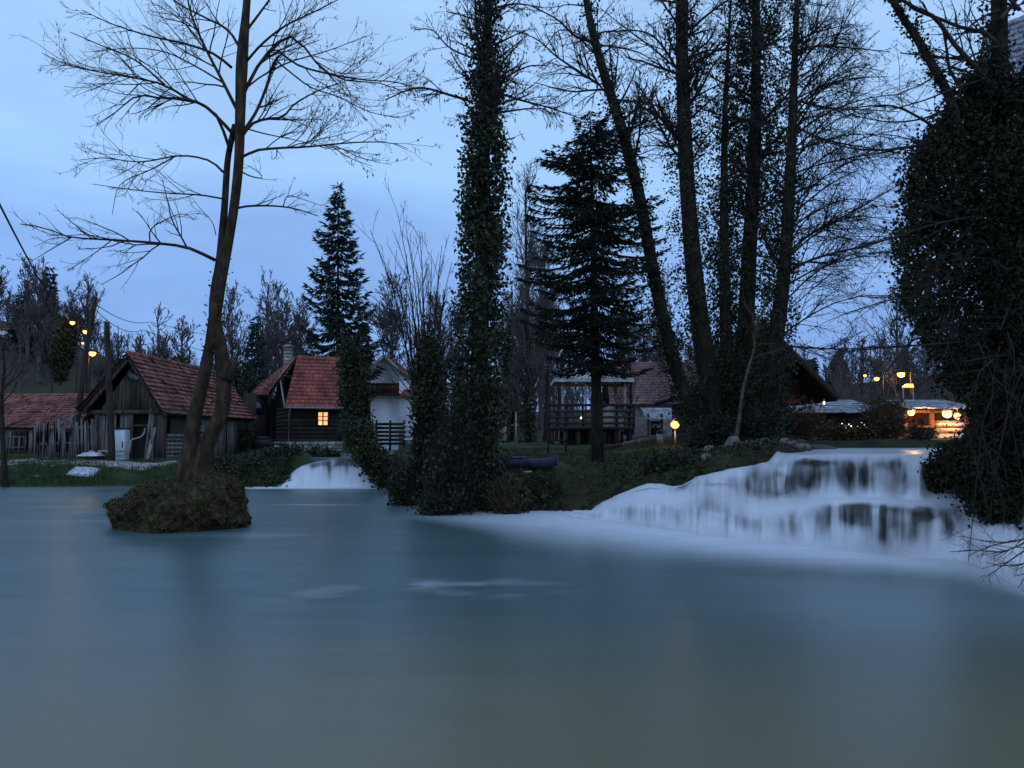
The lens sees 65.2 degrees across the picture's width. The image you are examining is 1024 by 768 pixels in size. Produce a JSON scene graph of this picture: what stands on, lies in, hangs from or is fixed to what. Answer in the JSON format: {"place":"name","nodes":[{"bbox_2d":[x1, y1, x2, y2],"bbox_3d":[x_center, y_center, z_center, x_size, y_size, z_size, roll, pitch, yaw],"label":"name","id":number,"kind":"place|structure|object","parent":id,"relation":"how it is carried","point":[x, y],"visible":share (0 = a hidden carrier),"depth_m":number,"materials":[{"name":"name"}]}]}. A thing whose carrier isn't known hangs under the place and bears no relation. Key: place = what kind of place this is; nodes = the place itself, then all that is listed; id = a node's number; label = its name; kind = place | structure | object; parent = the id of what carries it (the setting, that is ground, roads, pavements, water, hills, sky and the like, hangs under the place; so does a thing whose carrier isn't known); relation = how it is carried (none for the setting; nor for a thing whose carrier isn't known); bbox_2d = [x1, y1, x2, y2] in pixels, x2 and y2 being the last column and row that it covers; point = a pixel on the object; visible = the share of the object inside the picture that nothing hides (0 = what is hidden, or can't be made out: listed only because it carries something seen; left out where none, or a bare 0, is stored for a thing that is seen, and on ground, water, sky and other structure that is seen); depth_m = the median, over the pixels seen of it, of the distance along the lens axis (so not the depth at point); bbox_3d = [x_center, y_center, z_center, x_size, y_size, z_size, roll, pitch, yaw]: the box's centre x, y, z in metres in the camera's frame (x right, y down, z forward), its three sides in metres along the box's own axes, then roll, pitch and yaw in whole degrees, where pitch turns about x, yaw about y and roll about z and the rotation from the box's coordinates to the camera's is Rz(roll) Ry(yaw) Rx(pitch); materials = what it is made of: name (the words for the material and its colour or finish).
{"place":"outdoors","nodes":[
{"label":"outdoors","id":0,"kind":"place"},
{"bbox_2d":[7,459,177,470],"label":"path","id":1,"kind":"structure","parent":0,"point":[131,464],"depth_m":29.77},
{"bbox_2d":[236,423,257,451],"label":"bank shrub","id":2,"kind":"object","parent":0,"point":[245,438],"visible":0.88,"depth_m":40.73,"materials":[{"name":"green plant"}]},
{"bbox_2d":[272,459,378,486],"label":"waterfall","id":3,"kind":"structure","parent":0,"point":[335,473],"depth_m":27.86,"materials":[{"name":"liquid"}]},
{"bbox_2d":[0,320,977,511],"bbox_3d":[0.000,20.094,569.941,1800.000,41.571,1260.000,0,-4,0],"label":"ground","id":4,"kind":"structure","parent":0,"point":[573,499],"depth_m":28.18,"materials":[{"name":"plant"}]},
{"bbox_2d":[0,255,14,319],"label":"hillside tree","id":5,"kind":"object","parent":4,"relation":"on","point":[2,284],"visible":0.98,"depth_m":93.57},
{"bbox_2d":[0,313,28,486],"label":"bank sapling","id":6,"kind":"object","parent":4,"relation":"on","point":[5,479],"visible":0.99,"depth_m":27.95,"materials":[{"name":"brown plant"}]},
{"bbox_2d":[3,292,36,352],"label":"hillside spruce","id":7,"kind":"object","parent":4,"relation":"on","point":[13,335],"visible":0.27,"depth_m":91.97,"materials":[{"name":"green plant"}]},
{"bbox_2d":[3,316,38,393],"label":"hillside tree","id":8,"kind":"object","parent":4,"relation":"on","point":[19,351],"visible":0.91,"depth_m":66.29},
{"bbox_2d":[1,253,43,361],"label":"hillside tree","id":9,"kind":"object","parent":4,"relation":"on","point":[16,315],"visible":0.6,"depth_m":88.26,"materials":[{"name":"plant"}]},
{"bbox_2d":[19,255,63,383],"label":"hillside tree","id":10,"kind":"object","parent":4,"relation":"on","point":[42,312],"visible":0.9,"depth_m":80.17,"materials":[{"name":"plant"}]},
{"bbox_2d":[30,316,58,393],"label":"hillside tree","id":11,"kind":"object","parent":4,"relation":"on","point":[47,361],"visible":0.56,"depth_m":70.04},
{"bbox_2d":[30,266,63,360],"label":"hillside spruce","id":12,"kind":"object","parent":4,"relation":"on","point":[53,278],"visible":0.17,"depth_m":90.61,"materials":[{"name":"green plant"}]},
{"bbox_2d":[0,393,94,453],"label":"shed","id":13,"kind":"structure","parent":4,"relation":"on","point":[23,413],"depth_m":40.30,"materials":[{"name":"ceramic"}]},
{"bbox_2d":[34,413,93,457],"bbox_3d":[-18.780,2.242,34.177,3.071,2.060,0.766,0,-4,0],"label":"picket fence","id":14,"kind":"object","parent":4,"relation":"on","point":[75,447],"visible":0.59,"depth_m":33.91,"materials":[{"name":"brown wood"}]},
{"bbox_2d":[47,305,84,387],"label":"flared ivy trunk","id":15,"kind":"object","parent":4,"relation":"on","point":[64,347],"visible":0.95,"depth_m":67.95,"materials":[{"name":"green plant"}]},
{"bbox_2d":[67,319,78,393],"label":"street lamp","id":16,"kind":"object","parent":4,"relation":"on","point":[72,321],"visible":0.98,"depth_m":66.31,"materials":[{"name":"black"}]},
{"bbox_2d":[0,204,69,319],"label":"cable","id":17,"kind":"object","parent":16,"relation":"attached to","point":[9,223],"visible":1,"depth_m":47.35,"materials":[{"name":"black rubber"}]},
{"bbox_2d":[60,280,86,365],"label":"hillside tree","id":18,"kind":"object","parent":4,"relation":"on","point":[68,311],"visible":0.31,"depth_m":92.73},
{"bbox_2d":[67,466,100,475],"bbox_3d":[-15.563,3.171,29.052,1.009,0.338,0.591,0,-4,0],"label":"snow patch","id":19,"kind":"object","parent":4,"relation":"on","point":[79,470],"visible":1,"depth_m":28.95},
{"bbox_2d":[64,271,106,381],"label":"hillside tree","id":20,"kind":"object","parent":4,"relation":"on","point":[88,297],"visible":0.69,"depth_m":85.40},
{"bbox_2d":[72,297,99,452],"bbox_3d":[-19.247,-0.307,36.103,1.066,7.335,0.291,0,-4,0],"label":"utility pole","id":21,"kind":"object","parent":4,"relation":"on","point":[81,388],"visible":0.78,"depth_m":36.07,"materials":[{"name":"brown wood"}]},
{"bbox_2d":[87,337,111,386],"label":"hillside tree","id":22,"kind":"object","parent":4,"relation":"on","point":[100,373],"visible":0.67,"depth_m":70.15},
{"bbox_2d":[104,322,115,460],"bbox_3d":[-15.710,0.362,31.247,0.607,5.622,0.272,0,-4,0],"label":"utility pole","id":23,"kind":"object","parent":4,"relation":"on","point":[109,407],"visible":0.97,"depth_m":31.16,"materials":[{"name":"brown wood"}]},
{"bbox_2d":[103,326,129,367],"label":"hillside tree","id":24,"kind":"object","parent":4,"relation":"on","point":[118,352],"visible":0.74,"depth_m":84.31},
{"bbox_2d":[114,428,129,460],"bbox_3d":[-15.505,2.432,31.715,0.480,1.364,0.507,0,-4,0],"label":"old fridge","id":25,"kind":"object","parent":4,"relation":"on","point":[122,438],"visible":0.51,"depth_m":31.52,"materials":[{"name":"white metal"}]},
{"bbox_2d":[0,285,283,397],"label":"hillside woods","id":26,"kind":"object","parent":4,"relation":"on","point":[127,346],"visible":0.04,"depth_m":104.04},
{"bbox_2d":[0,453,291,485],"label":"bank grass","id":27,"kind":"structure","parent":4,"relation":"on","point":[70,458],"depth_m":29.07,"materials":[{"name":"plant"}]},
{"bbox_2d":[136,301,175,358],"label":"hillside tree","id":28,"kind":"object","parent":4,"relation":"on","point":[162,349],"visible":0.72,"depth_m":80.36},
{"bbox_2d":[74,350,257,459],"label":"old barn","id":29,"kind":"structure","parent":4,"relation":"on","point":[144,384],"depth_m":32.64,"materials":[{"name":"brown wood"}]},
{"bbox_2d":[167,315,199,363],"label":"hillside tree","id":30,"kind":"object","parent":4,"relation":"on","point":[182,350],"visible":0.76,"depth_m":86.43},
{"bbox_2d":[159,350,261,400],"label":"evergreen bush","id":31,"kind":"object","parent":4,"relation":"on","point":[244,383],"visible":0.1,"depth_m":45.85,"materials":[{"name":"green plant"}]},
{"bbox_2d":[201,280,252,367],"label":"hillside tree","id":32,"kind":"object","parent":4,"relation":"on","point":[231,333],"visible":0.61,"depth_m":74.34,"materials":[{"name":"plant"}]},
{"bbox_2d":[238,315,275,431],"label":"hillside spruce","id":33,"kind":"object","parent":4,"relation":"on","point":[251,338],"visible":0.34,"depth_m":62.14,"materials":[{"name":"green plant"}]},
{"bbox_2d":[209,442,306,487],"bbox_3d":[-9.382,3.155,28.816,4.851,2.141,3.272,0,-4,0],"label":"bush","id":34,"kind":"object","parent":4,"relation":"on","point":[244,462],"visible":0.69,"depth_m":28.63,"materials":[{"name":"green plant"}]},
{"bbox_2d":[242,266,301,377],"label":"hillside tree","id":35,"kind":"object","parent":4,"relation":"on","point":[272,351],"visible":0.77,"depth_m":70.33,"materials":[{"name":"plant"}]},
{"bbox_2d":[256,282,310,381],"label":"hillside tree","id":36,"kind":"object","parent":4,"relation":"on","point":[285,320],"visible":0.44,"depth_m":78.44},
{"bbox_2d":[244,344,343,449],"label":"cottage","id":37,"kind":"structure","parent":4,"relation":"on","point":[302,404],"depth_m":42.37,"materials":[{"name":"wood"}]},
{"bbox_2d":[317,411,328,425],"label":"window","id":38,"kind":"structure","parent":37,"relation":"in","point":[322,416],"depth_m":41.75,"materials":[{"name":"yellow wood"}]},
{"bbox_2d":[284,291,320,355],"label":"hillside tree","id":39,"kind":"object","parent":4,"relation":"on","point":[305,311],"visible":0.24,"depth_m":86.62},
{"bbox_2d":[305,444,340,456],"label":"bank shrub","id":40,"kind":"object","parent":4,"relation":"on","point":[326,452],"visible":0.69,"depth_m":32.68,"materials":[{"name":"green plant"}]},
{"bbox_2d":[283,182,388,401],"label":"spruce","id":41,"kind":"object","parent":4,"relation":"on","point":[332,320],"visible":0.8,"depth_m":49.27,"materials":[{"name":"green plant"}]},
{"bbox_2d":[352,300,372,387],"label":"hillside spruce","id":42,"kind":"object","parent":4,"relation":"on","point":[369,341],"visible":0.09,"depth_m":90.46,"materials":[{"name":"green plant"}]},
{"bbox_2d":[333,330,397,487],"bbox_3d":[-5.327,0.967,28.818,2.391,6.226,4.200,2,-4,-25],"label":"ivy pollard","id":43,"kind":"object","parent":4,"relation":"on","point":[368,451],"visible":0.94,"depth_m":29.62,"materials":[{"name":"green plant"}]},
{"bbox_2d":[363,268,413,366],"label":"hillside tree","id":44,"kind":"object","parent":4,"relation":"on","point":[380,324],"visible":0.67,"depth_m":80.20,"materials":[{"name":"plant"}]},
{"bbox_2d":[367,355,416,449],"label":"white house","id":45,"kind":"structure","parent":4,"relation":"on","point":[388,403],"depth_m":52.04,"materials":[{"name":"paint"}]},
{"bbox_2d":[375,420,412,447],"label":"terrace fence","id":46,"kind":"object","parent":4,"relation":"on","point":[390,439],"visible":0.59,"depth_m":50.38,"materials":[{"name":"brown wood"}]},
{"bbox_2d":[340,178,462,401],"bbox_3d":[-2.970,-1.847,22.247,3.438,8.447,2.382,2,-4,-22],"label":"bare willow","id":47,"kind":"object","parent":4,"relation":"on","point":[423,322],"visible":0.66,"depth_m":22.26,"materials":[{"name":"brown plant"}]},
{"bbox_2d":[377,452,436,505],"bbox_3d":[-2.498,2.688,20.405,1.488,1.903,1.416,-3,-5,40],"label":"bank shrub","id":48,"kind":"object","parent":4,"relation":"on","point":[398,494],"visible":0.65,"depth_m":20.27,"materials":[{"name":"green plant"}]},
{"bbox_2d":[403,327,451,489],"bbox_3d":[-2.171,0.694,21.003,1.382,4.404,1.368,0,-4,0],"label":"ivy stump","id":49,"kind":"object","parent":4,"relation":"on","point":[425,405],"visible":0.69,"depth_m":20.80,"materials":[{"name":"green plant"}]},
{"bbox_2d":[403,286,470,376],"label":"hillside tree","id":50,"kind":"object","parent":4,"relation":"on","point":[448,334],"visible":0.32,"depth_m":76.20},
{"bbox_2d":[406,466,476,515],"bbox_3d":[-1.477,2.705,17.819,1.407,1.788,1.455,-3,-5,34],"label":"bank shrub","id":51,"kind":"object","parent":4,"relation":"on","point":[443,507],"visible":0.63,"depth_m":17.71,"materials":[{"name":"green plant"}]},
{"bbox_2d":[416,383,502,512],"bbox_3d":[-1.129,1.697,18.481,2.097,3.405,2.005,-3,-5,41],"label":"bank shrub","id":52,"kind":"object","parent":4,"relation":"on","point":[443,463],"visible":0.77,"depth_m":18.29,"materials":[{"name":"green plant"}]},
{"bbox_2d":[379,465,566,513],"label":"undergrowth","id":53,"kind":"object","parent":4,"relation":"on","point":[550,507],"visible":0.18,"depth_m":19.21,"materials":[{"name":"green plant"}]},
{"bbox_2d":[379,0,591,494],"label":"ivy clad alder","id":54,"kind":"object","parent":4,"relation":"on","point":[483,340],"visible":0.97,"depth_m":19.05,"materials":[{"name":"green plant"}]},
{"bbox_2d":[480,470,531,513],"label":"bank shrub","id":55,"kind":"object","parent":4,"relation":"on","point":[504,496],"visible":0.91,"depth_m":17.99,"materials":[{"name":"green plant"}]},
{"bbox_2d":[328,348,694,436],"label":"valley woods","id":56,"kind":"object","parent":4,"relation":"on","point":[576,393],"visible":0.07,"depth_m":68.93,"materials":[{"name":"plant"}]},
{"bbox_2d":[489,291,540,440],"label":"background tree","id":57,"kind":"object","parent":4,"relation":"on","point":[515,392],"visible":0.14,"depth_m":49.89,"materials":[{"name":"brown plant"}]},
{"bbox_2d":[497,158,556,442],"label":"bare poplar","id":58,"kind":"object","parent":4,"relation":"on","point":[528,361],"visible":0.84,"depth_m":42.12,"materials":[{"name":"brown plant"}]},
{"bbox_2d":[505,455,558,468],"bbox_3d":[0.518,1.996,20.511,1.335,0.360,0.650,-1,-4,12],"label":"boat","id":59,"kind":"object","parent":4,"relation":"on","point":[532,463],"visible":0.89,"depth_m":20.29,"materials":[{"name":"blue paint"}]},
{"bbox_2d":[497,232,567,429],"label":"hillside tree","id":60,"kind":"object","parent":4,"relation":"on","point":[539,406],"visible":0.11,"depth_m":72.08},
{"bbox_2d":[509,227,577,441],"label":"background tree","id":61,"kind":"object","parent":4,"relation":"on","point":[548,377],"visible":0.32,"depth_m":46.10,"materials":[{"name":"brown plant"}]},
{"bbox_2d":[540,323,575,439],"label":"background tree","id":62,"kind":"object","parent":4,"relation":"on","point":[558,408],"visible":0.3,"depth_m":49.94,"materials":[{"name":"brown plant"}]},
{"bbox_2d":[545,369,634,444],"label":"pavilion","id":63,"kind":"structure","parent":4,"relation":"on","point":[581,435],"depth_m":37.00,"materials":[{"name":"brown wood"}]},
{"bbox_2d":[389,439,798,510],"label":"fallen leaves","id":64,"kind":"object","parent":4,"relation":"on","point":[781,447],"visible":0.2,"depth_m":20.10,"materials":[{"name":"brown plant"}]},
{"bbox_2d":[514,111,676,461],"bbox_3d":[2.253,-2.717,22.769,4.671,10.281,4.232,-2,-4,28],"label":"fir","id":65,"kind":"object","parent":4,"relation":"on","point":[593,323],"visible":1,"depth_m":22.35,"materials":[{"name":"green plant"}]},
{"bbox_2d":[397,436,793,509],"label":"lawn grass","id":66,"kind":"structure","parent":4,"relation":"on","point":[589,458],"depth_m":21.35,"materials":[{"name":"plant"}]},
{"bbox_2d":[504,0,713,440],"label":"leaning alder","id":67,"kind":"object","parent":4,"relation":"on","point":[681,389],"visible":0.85,"depth_m":23.26,"materials":[{"name":"brown plant"}]},
{"bbox_2d":[604,316,641,441],"bbox_3d":[5.573,-0.216,40.070,1.862,6.441,1.192,0,-4,0],"label":"background tree","id":68,"kind":"object","parent":4,"relation":"on","point":[630,389],"visible":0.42,"depth_m":39.91,"materials":[{"name":"brown plant"}]},
{"bbox_2d":[609,297,645,361],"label":"hillside tree","id":69,"kind":"object","parent":4,"relation":"on","point":[621,340],"visible":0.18,"depth_m":75.97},
{"bbox_2d":[617,281,660,404],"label":"background tree","id":70,"kind":"object","parent":4,"relation":"on","point":[645,359],"visible":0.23,"depth_m":52.15,"materials":[{"name":"brown plant"}]},
{"bbox_2d":[602,362,698,440],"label":"brown roofed house","id":71,"kind":"structure","parent":4,"relation":"on","point":[652,419],"depth_m":47.20,"materials":[{"name":"tile"}]},
{"bbox_2d":[638,446,680,473],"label":"bank shrub","id":72,"kind":"object","parent":4,"relation":"on","point":[651,460],"visible":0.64,"depth_m":18.21,"materials":[{"name":"green plant"}]},
{"bbox_2d":[643,263,692,404],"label":"background tree","id":73,"kind":"object","parent":4,"relation":"on","point":[652,358],"visible":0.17,"depth_m":50.40,"materials":[{"name":"brown plant"}]},
{"bbox_2d":[593,0,758,429],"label":"tree","id":74,"kind":"object","parent":4,"relation":"on","point":[704,356],"visible":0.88,"depth_m":23.75,"materials":[{"name":"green plant"}]},
{"bbox_2d":[674,444,717,470],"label":"bank shrub","id":75,"kind":"object","parent":4,"relation":"on","point":[688,458],"visible":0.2,"depth_m":17.68,"materials":[{"name":"green plant"}]},
{"bbox_2d":[592,432,802,497],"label":"slope undergrowth","id":76,"kind":"object","parent":4,"relation":"on","point":[730,448],"visible":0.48,"depth_m":18.33,"materials":[{"name":"green plant"}]},
{"bbox_2d":[684,401,741,449],"bbox_3d":[5.410,1.279,21.469,1.548,1.638,1.230,0,-4,0],"label":"bank shrub","id":77,"kind":"object","parent":4,"relation":"on","point":[717,432],"visible":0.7,"depth_m":21.27,"materials":[{"name":"green plant"}]},
{"bbox_2d":[695,0,775,440],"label":"slim ivy alder","id":78,"kind":"object","parent":4,"relation":"on","point":[723,231],"visible":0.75,"depth_m":24.08,"materials":[{"name":"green plant"}]},
{"bbox_2d":[653,323,840,440],"bbox_3d":[8.226,0.373,29.369,5.108,4.511,6.345,0,-4,0],"label":"timber mill","id":79,"kind":"object","parent":4,"relation":"on","point":[811,383],"visible":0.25,"depth_m":27.04,"materials":[{"name":"brown wood"}]},
{"bbox_2d":[692,0,821,440],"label":"bushy ivy alder","id":80,"kind":"object","parent":4,"relation":"on","point":[749,287],"visible":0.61,"depth_m":24.60,"materials":[{"name":"green plant"}]},
{"bbox_2d":[735,276,792,436],"bbox_3d":[6.465,-0.583,20.721,1.463,4.382,1.080,3,-5,-40],"label":"pale sapling","id":81,"kind":"object","parent":4,"relation":"on","point":[743,387],"visible":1,"depth_m":20.55,"materials":[{"name":"grey plant"}]},
{"bbox_2d":[780,392,828,439],"bbox_3d":[9.021,1.105,25.231,1.950,1.711,1.441,0,-4,0],"label":"bank shrub","id":82,"kind":"object","parent":4,"relation":"on","point":[806,429],"visible":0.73,"depth_m":25.02,"materials":[{"name":"green plant"}]},
{"bbox_2d":[735,0,916,440],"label":"fan branched alder","id":83,"kind":"object","parent":4,"relation":"on","point":[770,421],"visible":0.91,"depth_m":22.73,"materials":[{"name":"brown plant"}]},
{"bbox_2d":[782,400,870,436],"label":"shingled house","id":84,"kind":"structure","parent":4,"relation":"on","point":[835,408],"depth_m":36.19,"materials":[{"name":"grey"}]},
{"bbox_2d":[815,416,872,440],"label":"bank shrub","id":85,"kind":"object","parent":4,"relation":"on","point":[833,433],"visible":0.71,"depth_m":25.72,"materials":[{"name":"green plant"}]},
{"bbox_2d":[851,336,874,401],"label":"hillside tree","id":86,"kind":"object","parent":4,"relation":"on","point":[861,362],"visible":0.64,"depth_m":84.05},
{"bbox_2d":[860,329,894,402],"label":"hillside tree","id":87,"kind":"object","parent":4,"relation":"on","point":[875,369],"visible":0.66,"depth_m":66.17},
{"bbox_2d":[793,332,971,420],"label":"river bend woods","id":88,"kind":"object","parent":4,"relation":"on","point":[841,373],"visible":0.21,"depth_m":75.38,"materials":[{"name":"plant"}]},
{"bbox_2d":[851,386,913,438],"bbox_3d":[11.847,1.071,25.477,1.709,2.006,1.584,3,-5,-34],"label":"bank shrub","id":89,"kind":"object","parent":4,"relation":"on","point":[885,425],"visible":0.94,"depth_m":25.29,"materials":[{"name":"green plant"}]},
{"bbox_2d":[873,284,933,399],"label":"hillside tree","id":90,"kind":"object","parent":4,"relation":"on","point":[896,380],"visible":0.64,"depth_m":57.92,"materials":[{"name":"plant"}]},
{"bbox_2d":[792,0,1023,563],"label":"tree","id":91,"kind":"object","parent":4,"relation":"on","point":[984,355],"visible":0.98,"depth_m":11.54,"materials":[{"name":"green plant"}]},
{"bbox_2d":[900,415,940,440],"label":"bank shrub","id":92,"kind":"object","parent":4,"relation":"on","point":[915,433],"visible":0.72,"depth_m":24.76,"materials":[{"name":"green plant"}]},
{"bbox_2d":[877,400,969,437],"bbox_3d":[15.923,1.530,30.733,2.628,1.987,2.482,0,-4,0],"label":"grill shelter","id":93,"kind":"object","parent":4,"relation":"on","point":[927,410],"visible":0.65,"depth_m":30.51,"materials":[{"name":"brown"}]},
{"bbox_2d":[907,338,940,399],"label":"hillside tree","id":94,"kind":"object","parent":4,"relation":"on","point":[924,364],"visible":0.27,"depth_m":70.21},
{"bbox_2d":[935,421,963,437],"bbox_3d":[16.680,1.876,30.443,1.100,0.957,0.500,0,-4,0],"label":"counter","id":95,"kind":"object","parent":4,"relation":"on","point":[941,435],"visible":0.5,"depth_m":30.24,"materials":[{"name":"brown wood"}]},
{"bbox_2d":[916,439,993,515],"bbox_3d":[7.177,1.556,12.455,1.328,1.520,1.578,0,-4,0],"label":"ivy bush","id":96,"kind":"object","parent":4,"relation":"on","point":[938,480],"visible":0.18,"depth_m":12.73,"materials":[{"name":"green plant"}]},
{"bbox_2d":[943,526,1023,590],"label":"overhanging twigs","id":97,"kind":"object","parent":4,"relation":"on","point":[1002,551],"visible":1,"depth_m":8.35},
{"bbox_2d":[972,15,1023,391],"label":"building","id":98,"kind":"structure","parent":4,"relation":"on","point":[1017,30],"depth_m":14.47,"materials":[{"name":"grey"}]},
{"bbox_2d":[0,486,1023,767],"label":"river water","id":99,"kind":"structure","parent":0,"point":[328,628],"depth_m":6.56,"materials":[{"name":"liquid"}]},
{"bbox_2d":[100,468,252,533],"bbox_3d":[-6.428,2.369,15.501,2.839,1.588,2.606,0,-4,0],"label":"mossy islet","id":100,"kind":"object","parent":99,"relation":"in","point":[163,506],"visible":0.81,"depth_m":14.64,"materials":[{"name":"green plant"}]},
{"bbox_2d":[6,0,447,508],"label":"forked alder","id":101,"kind":"object","parent":100,"relation":"on","point":[197,450],"visible":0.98,"depth_m":15.38,"materials":[{"name":"brown plant"}]},
{"bbox_2d":[0,0,1023,411],"label":"sky","id":102,"kind":"structure","parent":0,"point":[41,126],"materials":[{"name":"blue"}]},
{"bbox_2d":[548,451,1023,589],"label":"waterfall","id":103,"kind":"structure","parent":0,"point":[881,504],"depth_m":13.26,"materials":[{"name":"liquid"}]},
{"bbox_2d":[791,448,936,453],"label":"river water","id":104,"kind":"structure","parent":0,"point":[874,450],"depth_m":19.24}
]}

